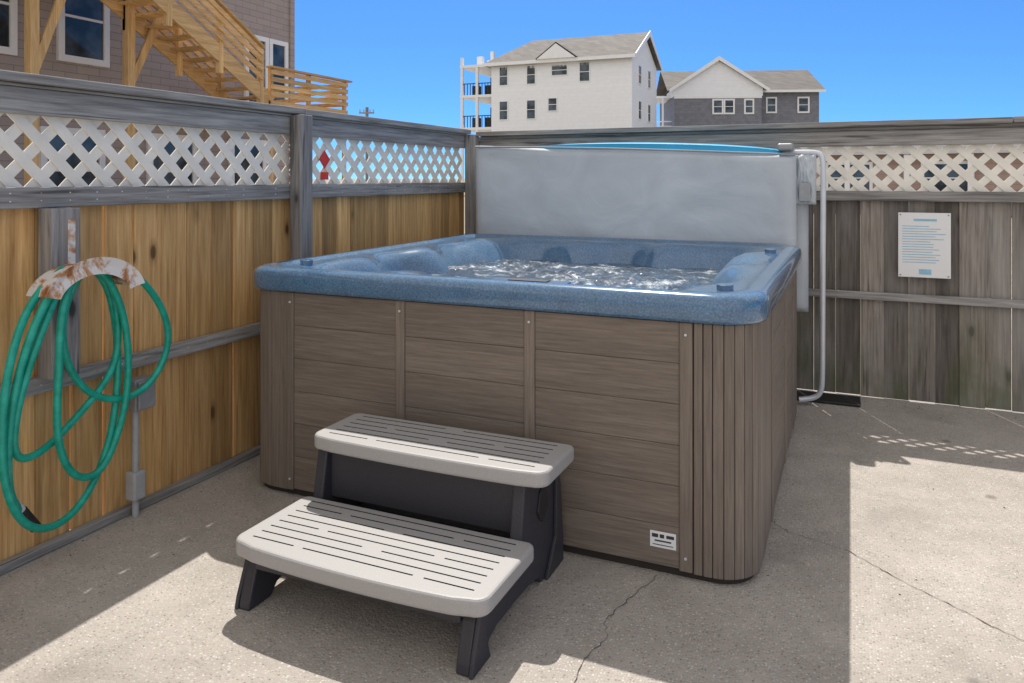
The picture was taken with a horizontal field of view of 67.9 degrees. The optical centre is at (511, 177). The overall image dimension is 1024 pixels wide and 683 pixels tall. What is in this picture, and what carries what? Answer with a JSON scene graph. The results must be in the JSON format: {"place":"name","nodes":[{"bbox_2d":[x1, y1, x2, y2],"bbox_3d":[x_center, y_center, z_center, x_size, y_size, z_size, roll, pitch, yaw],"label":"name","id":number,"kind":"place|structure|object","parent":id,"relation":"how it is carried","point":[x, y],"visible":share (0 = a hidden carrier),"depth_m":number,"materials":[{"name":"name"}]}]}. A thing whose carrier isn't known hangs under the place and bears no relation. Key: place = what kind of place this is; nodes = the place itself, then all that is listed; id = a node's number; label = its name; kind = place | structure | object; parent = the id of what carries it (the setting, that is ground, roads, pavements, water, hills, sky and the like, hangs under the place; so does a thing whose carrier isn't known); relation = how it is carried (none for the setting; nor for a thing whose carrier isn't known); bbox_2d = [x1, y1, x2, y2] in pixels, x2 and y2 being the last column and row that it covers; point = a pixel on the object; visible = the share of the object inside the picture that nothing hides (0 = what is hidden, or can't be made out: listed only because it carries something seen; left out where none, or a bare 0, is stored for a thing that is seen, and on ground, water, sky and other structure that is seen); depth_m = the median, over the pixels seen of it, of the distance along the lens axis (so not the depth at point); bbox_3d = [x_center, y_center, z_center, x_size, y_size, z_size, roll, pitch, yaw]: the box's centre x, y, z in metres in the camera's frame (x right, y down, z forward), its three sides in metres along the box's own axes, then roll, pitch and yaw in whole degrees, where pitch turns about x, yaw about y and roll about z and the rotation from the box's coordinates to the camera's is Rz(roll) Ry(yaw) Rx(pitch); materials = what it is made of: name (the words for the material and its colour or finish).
{"place":"outdoors","nodes":[
{"label":"outdoors","id":0,"kind":"place"},
{"bbox_2d":[0,0,288,186],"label":"walls","id":1,"kind":"structure","parent":0,"point":[267,18],"depth_m":16.66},
{"bbox_2d":[0,0,17,55],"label":"window frame","id":2,"kind":"object","parent":1,"relation":"attached to","point":[12,49],"visible":1,"depth_m":13.83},
{"bbox_2d":[0,0,8,46],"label":"window glass","id":3,"kind":"object","parent":2,"relation":"in","point":[4,25],"visible":1,"depth_m":13.74,"materials":[{"name":"black glass"}]},
{"bbox_2d":[39,126,105,186],"bbox_3d":[-8.629,-0.150,14.952,0.069,1.660,1.360,0,0,24],"label":"window frame","id":4,"kind":"object","parent":1,"relation":"attached to","point":[101,159],"visible":0.24,"depth_m":14.92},
{"bbox_2d":[48,134,97,186],"bbox_3d":[-8.647,-0.150,14.960,0.028,1.400,1.100,0,0,24],"label":"window glass","id":5,"kind":"object","parent":4,"relation":"in","point":[58,143],"depth_m":14.92,"materials":[{"name":"glass"}]},
{"bbox_2d":[56,4,109,67],"bbox_3d":[-8.537,-3.175,15.158,0.069,1.810,1.110,0,0,24],"label":"window frame","id":6,"kind":"object","parent":1,"relation":"attached to","point":[61,55],"visible":0.96,"depth_m":15.13,"materials":[{"name":"white wood"}]},
{"bbox_2d":[65,0,102,59],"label":"window glass","id":7,"kind":"object","parent":6,"relation":"in","point":[83,38],"visible":1,"depth_m":15.18,"materials":[{"name":"blue glass"}]},
{"bbox_2d":[146,133,197,184],"bbox_3d":[-7.653,-0.150,17.145,0.069,1.660,1.360,0,0,24],"label":"window frame","id":8,"kind":"object","parent":1,"relation":"attached to","point":[194,151],"visible":0.09,"depth_m":17.33,"materials":[{"name":"white"}]},
{"bbox_2d":[153,139,191,185],"bbox_3d":[-7.670,-0.150,17.153,0.028,1.400,1.100,0,0,24],"label":"window glass","id":9,"kind":"object","parent":8,"relation":"in","point":[181,162],"depth_m":17.09,"materials":[{"name":"glass"}]},
{"bbox_2d":[229,138,266,184],"bbox_3d":[-6.697,-0.150,19.292,0.069,1.660,1.260,0,0,24],"label":"window frame","id":10,"kind":"object","parent":1,"relation":"attached to","point":[264,162],"visible":0.17,"depth_m":19.19,"materials":[{"name":"white"}]},
{"bbox_2d":[235,145,261,183],"bbox_3d":[-6.715,-0.150,19.300,0.028,1.400,1.000,0,0,24],"label":"window glass","id":11,"kind":"object","parent":10,"relation":"in","point":[245,164],"depth_m":19.29,"materials":[{"name":"glass"}]},
{"bbox_2d":[244,35,268,100],"bbox_3d":[-6.575,-2.625,19.566,0.069,2.090,0.840,0,0,24],"label":"door frame","id":12,"kind":"object","parent":1,"relation":"attached to","point":[266,41],"visible":0.27,"depth_m":19.83,"materials":[{"name":"white wood"}]},
{"bbox_2d":[249,41,264,100],"bbox_3d":[-6.593,-2.625,19.574,0.028,1.850,0.600,0,0,24],"label":"door glass","id":13,"kind":"object","parent":12,"relation":"in","point":[252,74],"visible":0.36,"depth_m":19.54,"materials":[{"name":"blue glass"}]},
{"bbox_2d":[269,38,287,99],"bbox_3d":[-6.245,-2.625,20.306,0.069,2.090,0.720,0,0,24],"label":"door frame","id":14,"kind":"object","parent":1,"relation":"attached to","point":[277,42],"visible":0.43,"depth_m":20.37,"materials":[{"name":"white wood"}]},
{"bbox_2d":[273,44,283,99],"bbox_3d":[-6.263,-2.625,20.314,0.028,1.850,0.480,0,0,24],"label":"door glass","id":15,"kind":"object","parent":14,"relation":"in","point":[278,55],"visible":0.36,"depth_m":20.32,"materials":[{"name":"blue glass"}]},
{"bbox_2d":[289,0,294,181],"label":"corner trim","id":16,"kind":"structure","parent":1,"relation":"attached to","point":[291,34],"depth_m":20.77,"materials":[{"name":"white wood"}]},
{"bbox_2d":[24,0,351,185],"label":"wooden staircase","id":17,"kind":"structure","parent":0,"point":[178,22],"depth_m":14.52,"materials":[{"name":"brown wood"}]},
{"bbox_2d":[472,85,489,126],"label":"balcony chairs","id":18,"kind":"object","parent":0,"point":[487,119],"visible":0.32,"depth_m":66.30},
{"bbox_2d":[0,388,1023,682],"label":"concrete patio","id":19,"kind":"structure","parent":0,"point":[928,496],"depth_m":2.60,"materials":[{"name":"grey concrete"}]},
{"bbox_2d":[0,70,478,574],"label":"wooden fence","id":20,"kind":"object","parent":19,"relation":"on","point":[200,250],"visible":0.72,"depth_m":3.52,"materials":[{"name":"brown wood"}]},
{"bbox_2d":[26,219,144,298],"bbox_3d":[-1.633,0.300,2.905,0.152,0.279,0.415,0,0,24],"label":"hose hanger","id":21,"kind":"object","parent":20,"relation":"attached to","point":[57,284],"visible":0.98,"depth_m":2.87,"materials":[{"name":"white metal"}]},
{"bbox_2d":[0,266,170,532],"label":"garden hose","id":22,"kind":"object","parent":21,"relation":"hanging from","point":[11,407],"visible":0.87,"depth_m":2.81,"materials":[{"name":"green plastic"}]},
{"bbox_2d":[125,375,155,516],"bbox_3d":[-1.597,1.155,3.272,0.079,0.590,0.100,0,0,24],"label":"electrical outlet box","id":23,"kind":"object","parent":20,"relation":"attached to","point":[135,484],"visible":0.91,"depth_m":3.25,"materials":[{"name":"grey paint"}]},
{"bbox_2d":[319,150,329,179],"bbox_3d":[-1.119,-0.077,4.537,0.004,0.175,0.100,0,0,24],"label":"warning sign","id":24,"kind":"object","parent":20,"relation":"attached to","point":[324,159],"visible":1,"depth_m":4.53,"materials":[{"name":"red"}]},
{"bbox_2d":[235,413,573,679],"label":"spa steps","id":25,"kind":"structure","parent":19,"relation":"on","point":[337,531],"depth_m":2.63,"materials":[{"name":"grey plastic"}]},
{"bbox_2d":[253,234,801,583],"bbox_3d":[0.272,0.929,4.175,2.360,1.042,2.390,0,0,24],"label":"hot tub","id":26,"kind":"object","parent":19,"relation":"on","point":[652,383],"visible":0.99,"depth_m":3.02,"materials":[{"name":"blue plastic"}]},
{"bbox_2d":[574,575,655,681],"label":"pavement crack","id":27,"kind":"object","parent":19,"relation":"on","point":[605,625],"visible":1,"depth_m":2.46,"materials":[{"name":"grey concrete"}]},
{"bbox_2d":[476,116,1023,411],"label":"wooden fence","id":28,"kind":"object","parent":19,"relation":"on","point":[890,333],"visible":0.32,"depth_m":4.93,"materials":[{"name":"wood"}]},
{"bbox_2d":[898,212,950,278],"bbox_3d":[2.627,0.428,4.843,0.296,0.413,0.010,0,0,24],"label":"notice sign","id":29,"kind":"object","parent":28,"relation":"attached to","point":[924,245],"visible":1,"depth_m":4.84,"materials":[{"name":"white paint"}]},
{"bbox_2d":[777,143,860,406],"bbox_3d":[1.987,0.613,4.917,0.490,1.670,0.340,0,0,24],"label":"cover lifter","id":30,"kind":"object","parent":19,"relation":"on","point":[819,396],"visible":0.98,"depth_m":4.81,"materials":[{"name":"grey paint"}]},
{"bbox_2d":[475,142,815,311],"bbox_3d":[0.856,0.308,5.364,2.400,1.124,0.266,0,0,24],"label":"hot tub cover","id":31,"kind":"object","parent":30,"relation":"attached to","point":[688,191],"visible":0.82,"depth_m":5.20,"materials":[{"name":"grey plastic"}]},
{"bbox_2d":[774,523,1020,639],"bbox_3d":[1.452,1.448,2.667,0.070,0.001,1.254,0,0,-33],"label":"pavement crack","id":32,"kind":"object","parent":19,"relation":"on","point":[917,588],"visible":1,"depth_m":2.64,"materials":[{"name":"grey concrete"}]},
{"bbox_2d":[34,402,1004,619],"bbox_3d":[1.195,1.447,2.454,5.799,0.004,5.448,0,0,24],"label":"debris","id":33,"kind":"object","parent":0,"point":[510,615],"visible":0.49,"depth_m":3.28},
{"bbox_2d":[69,179,1011,529],"bbox_3d":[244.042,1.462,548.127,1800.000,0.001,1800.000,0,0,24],"label":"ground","id":34,"kind":"structure","parent":0,"point":[1011,289],"depth_m":14.71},
{"bbox_2d":[359,107,373,181],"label":"utility pole","id":35,"kind":"object","parent":34,"relation":"on","point":[367,112],"visible":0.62,"depth_m":79.88,"materials":[{"name":"grey paint"}]},
{"bbox_2d":[461,58,478,181],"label":"balcony posts","id":36,"kind":"object","parent":34,"relation":"on","point":[462,107],"visible":0.32,"depth_m":66.08,"materials":[{"name":"white wood"}]},
{"bbox_2d":[477,51,494,64],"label":"rooftop vents","id":37,"kind":"object","parent":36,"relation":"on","point":[480,59],"visible":0.38,"depth_m":68.44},
{"bbox_2d":[491,57,656,130],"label":"walls","id":38,"kind":"structure","parent":34,"relation":"on","point":[609,95],"depth_m":62.16,"materials":[{"name":"white paint"}]},
{"bbox_2d":[460,64,490,131],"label":"balcony slabs","id":39,"kind":"structure","parent":38,"relation":"attached to","point":[485,98],"depth_m":66.30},
{"bbox_2d":[463,82,490,127],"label":"balcony rails","id":40,"kind":"object","parent":39,"relation":"on","point":[473,94],"visible":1,"depth_m":65.72,"materials":[{"name":"black metal"}]},
{"bbox_2d":[499,101,507,119],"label":"window frame","id":41,"kind":"object","parent":38,"relation":"attached to","point":[503,110],"visible":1,"depth_m":64.24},
{"bbox_2d":[500,102,506,119],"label":"window glass","id":42,"kind":"object","parent":41,"relation":"in","point":[503,106],"visible":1,"depth_m":64.29,"materials":[{"name":"grey glass"}]},
{"bbox_2d":[499,66,507,85],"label":"window frame","id":43,"kind":"object","parent":38,"relation":"attached to","point":[503,76],"visible":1,"depth_m":64.25,"materials":[{"name":"white"}]},
{"bbox_2d":[500,67,506,84],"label":"window glass","id":44,"kind":"object","parent":43,"relation":"in","point":[503,80],"visible":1,"depth_m":64.29,"materials":[{"name":"grey glass"}]},
{"bbox_2d":[526,65,535,84],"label":"window frame","id":45,"kind":"object","parent":38,"relation":"attached to","point":[530,74],"visible":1,"depth_m":63.27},
{"bbox_2d":[527,66,534,83],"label":"window glass","id":46,"kind":"object","parent":45,"relation":"in","point":[531,78],"visible":1,"depth_m":63.33,"materials":[{"name":"grey glass"}]},
{"bbox_2d":[526,99,535,119],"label":"window frame","id":47,"kind":"object","parent":38,"relation":"attached to","point":[531,109],"visible":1,"depth_m":63.28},
{"bbox_2d":[527,100,534,118],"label":"window glass","id":48,"kind":"object","parent":47,"relation":"in","point":[530,113],"visible":1,"depth_m":63.33,"materials":[{"name":"grey glass"}]},
{"bbox_2d":[548,97,556,111],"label":"window frame","id":49,"kind":"object","parent":38,"relation":"attached to","point":[552,104],"visible":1,"depth_m":62.51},
{"bbox_2d":[549,98,555,110],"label":"window glass","id":50,"kind":"object","parent":49,"relation":"in","point":[552,101],"visible":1,"depth_m":62.57,"materials":[{"name":"grey glass"}]},
{"bbox_2d":[537,43,574,59],"bbox_3d":[4.084,-10.330,62.917,3.300,1.200,2.830,0,0,23],"label":"dormer","id":51,"kind":"object","parent":38,"relation":"on","point":[555,51],"visible":0.55,"depth_m":61.62,"materials":[{"name":"white paint"}]},
{"bbox_2d":[536,42,577,59],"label":"dormer roof","id":52,"kind":"structure","parent":38,"relation":"on","point":[568,49],"depth_m":62.16,"materials":[{"name":"grey"}]},
{"bbox_2d":[483,53,635,70],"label":"fascia","id":53,"kind":"structure","parent":38,"relation":"attached to","point":[516,66],"depth_m":61.86,"materials":[{"name":"white wood"}]},
{"bbox_2d":[551,64,567,75],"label":"window frame","id":54,"kind":"object","parent":38,"relation":"attached to","point":[556,70],"visible":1,"depth_m":62.29,"materials":[{"name":"white wood"}]},
{"bbox_2d":[552,65,566,74],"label":"window glass","id":55,"kind":"object","parent":54,"relation":"in","point":[560,70],"visible":1,"depth_m":62.33,"materials":[{"name":"grey glass"}]},
{"bbox_2d":[485,32,661,70],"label":"roof","id":56,"kind":"structure","parent":38,"relation":"on","point":[628,43],"depth_m":64.19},
{"bbox_2d":[635,31,662,72],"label":"rake trim","id":57,"kind":"structure","parent":56,"relation":"attached to","point":[649,34],"depth_m":63.92,"materials":[{"name":"white wood"}]},
{"bbox_2d":[579,61,589,81],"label":"window frame","id":58,"kind":"object","parent":38,"relation":"attached to","point":[584,71],"visible":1,"depth_m":61.44,"materials":[{"name":"white wood"}]},
{"bbox_2d":[580,62,588,80],"bbox_3d":[5.875,-8.600,61.504,0.800,1.500,0.028,0,0,23],"label":"window glass","id":59,"kind":"object","parent":58,"relation":"in","point":[584,76],"visible":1,"depth_m":61.49,"materials":[{"name":"grey glass"}]},
{"bbox_2d":[638,64,641,84],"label":"side window frame","id":60,"kind":"object","parent":38,"relation":"attached to","point":[639,74],"visible":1,"depth_m":62.20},
{"bbox_2d":[639,66,640,82],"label":"side window glass","id":61,"kind":"object","parent":60,"relation":"attached to","point":[640,74],"visible":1,"depth_m":62.18,"materials":[{"name":"grey glass"}]},
{"bbox_2d":[638,100,641,119],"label":"side window frame","id":62,"kind":"object","parent":38,"relation":"attached to","point":[640,110],"visible":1,"depth_m":62.33,"materials":[{"name":"white plastic"}]},
{"bbox_2d":[639,102,640,118],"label":"side window glass","id":63,"kind":"object","parent":62,"relation":"attached to","point":[639,110],"visible":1,"depth_m":62.18,"materials":[{"name":"grey glass"}]},
{"bbox_2d":[636,42,655,68],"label":"gable wall","id":64,"kind":"structure","parent":38,"relation":"on","point":[644,54],"depth_m":64.63,"materials":[{"name":"white paint"}]},
{"bbox_2d":[647,70,650,88],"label":"side window frame","id":65,"kind":"object","parent":38,"relation":"attached to","point":[648,79],"visible":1,"depth_m":65.16,"materials":[{"name":"white"}]},
{"bbox_2d":[648,71,649,87],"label":"side window glass","id":66,"kind":"object","parent":65,"relation":"attached to","point":[649,79],"visible":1,"depth_m":65.54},
{"bbox_2d":[647,104,650,122],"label":"side window frame","id":67,"kind":"object","parent":38,"relation":"attached to","point":[648,113],"visible":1,"depth_m":65.25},
{"bbox_2d":[648,105,649,121],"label":"side window glass","id":68,"kind":"object","parent":67,"relation":"attached to","point":[649,112],"visible":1,"depth_m":65.54,"materials":[{"name":"grey glass"}]},
{"bbox_2d":[657,96,670,102],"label":"porch slabs","id":69,"kind":"structure","parent":34,"relation":"on","point":[666,99],"depth_m":70.29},
{"bbox_2d":[672,97,761,125],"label":"gable block","id":70,"kind":"structure","parent":34,"relation":"on","point":[692,112],"depth_m":68.26,"materials":[{"name":"grey"}]},
{"bbox_2d":[667,61,762,100],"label":"white gable","id":71,"kind":"structure","parent":70,"relation":"on","point":[718,78],"depth_m":68.14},
{"bbox_2d":[712,99,722,113],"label":"window frame","id":72,"kind":"object","parent":70,"relation":"attached to","point":[713,100],"visible":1,"depth_m":68.14,"materials":[{"name":"white wood"}]},
{"bbox_2d":[714,100,721,112],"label":"window glass","id":73,"kind":"object","parent":72,"relation":"in","point":[717,103],"visible":1,"depth_m":68.16,"materials":[{"name":"grey glass"}]},
{"bbox_2d":[724,99,734,113],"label":"window frame","id":74,"kind":"object","parent":70,"relation":"attached to","point":[733,106],"visible":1,"depth_m":68.05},
{"bbox_2d":[725,100,732,112],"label":"window glass","id":75,"kind":"object","parent":74,"relation":"in","point":[728,103],"visible":1,"depth_m":68.09,"materials":[{"name":"grey glass"}]},
{"bbox_2d":[744,99,753,113],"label":"window frame","id":76,"kind":"object","parent":70,"relation":"attached to","point":[745,106],"visible":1,"depth_m":67.95,"materials":[{"name":"white wood"}]},
{"bbox_2d":[746,100,752,112],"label":"window glass","id":77,"kind":"object","parent":76,"relation":"in","point":[749,103],"visible":1,"depth_m":67.97,"materials":[{"name":"grey glass"}]},
{"bbox_2d":[674,89,825,98],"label":"eave trim","id":78,"kind":"structure","parent":70,"relation":"on","point":[758,96],"depth_m":68.36,"materials":[{"name":"white wood"}]},
{"bbox_2d":[660,92,818,126],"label":"walls","id":79,"kind":"structure","parent":34,"relation":"on","point":[786,107],"depth_m":69.25,"materials":[{"name":"grey"}]},
{"bbox_2d":[664,60,765,94],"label":"gable roof","id":80,"kind":"structure","parent":79,"relation":"on","point":[733,69],"depth_m":68.74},
{"bbox_2d":[669,56,769,91],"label":"gable rake","id":81,"kind":"object","parent":80,"relation":"attached to","point":[724,61],"visible":1,"depth_m":67.71,"materials":[{"name":"white wood"}]},
{"bbox_2d":[657,70,824,95],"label":"roof","id":82,"kind":"structure","parent":79,"relation":"on","point":[786,80],"depth_m":71.92,"materials":[{"name":"grey"}]},
{"bbox_2d":[766,97,776,112],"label":"window frame","id":83,"kind":"object","parent":79,"relation":"attached to","point":[767,104],"visible":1,"depth_m":69.26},
{"bbox_2d":[768,98,774,111],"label":"window glass","id":84,"kind":"object","parent":83,"relation":"in","point":[771,104],"visible":1,"depth_m":69.30,"materials":[{"name":"grey glass"}]},
{"bbox_2d":[797,97,809,112],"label":"window frame","id":85,"kind":"object","parent":79,"relation":"attached to","point":[798,111],"visible":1,"depth_m":69.06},
{"bbox_2d":[799,98,807,110],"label":"window glass","id":86,"kind":"object","parent":85,"relation":"in","point":[803,104],"visible":1,"depth_m":69.10,"materials":[{"name":"grey glass"}]},
{"bbox_2d":[844,154,973,190],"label":"porch posts","id":87,"kind":"object","parent":34,"relation":"on","point":[847,182],"visible":0.21,"depth_m":30.47,"materials":[{"name":"white wood"}]},
{"bbox_2d":[295,0,1023,178],"label":"sky","id":88,"kind":"structure","parent":0,"point":[874,60],"materials":[{"name":"blue"}]},
{"bbox_2d":[662,98,663,126],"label":"porch posts","id":89,"kind":"object","parent":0,"point":[662,112],"visible":0.18,"depth_m":70.03,"materials":[{"name":"white wood"}]},
{"bbox_2d":[816,153,1023,215],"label":"walls","id":90,"kind":"structure","parent":0,"point":[990,164],"depth_m":29.92,"materials":[{"name":"beige wood"}]},
{"bbox_2d":[826,162,872,190],"bbox_3d":[14.151,0.000,31.947,1.840,1.340,0.069,0,0,32],"label":"window frame","id":91,"kind":"object","parent":90,"relation":"attached to","point":[870,164],"visible":0.17,"depth_m":31.55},
{"bbox_2d":[828,165,868,189],"bbox_3d":[14.161,0.000,31.964,1.600,1.100,0.028,0,0,32],"label":"window glass","id":92,"kind":"object","parent":91,"relation":"in","point":[858,173],"visible":0.29,"depth_m":31.87,"materials":[{"name":"glass"}]},
{"bbox_2d":[800,144,1023,155],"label":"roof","id":93,"kind":"structure","parent":90,"relation":"on","point":[927,151],"depth_m":31.53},
{"bbox_2d":[921,161,974,186],"bbox_3d":[17.204,0.000,30.040,1.840,1.340,0.069,0,0,32],"label":"window frame","id":94,"kind":"object","parent":90,"relation":"attached to","point":[943,162],"visible":0.01,"depth_m":30.06,"materials":[{"name":"white"}]},
{"bbox_2d":[924,164,967,190],"bbox_3d":[17.214,0.000,30.056,1.600,1.100,0.028,0,0,32],"label":"window glass","id":95,"kind":"object","parent":94,"relation":"in","point":[940,185],"depth_m":30.08,"materials":[{"name":"glass"}]}
]}

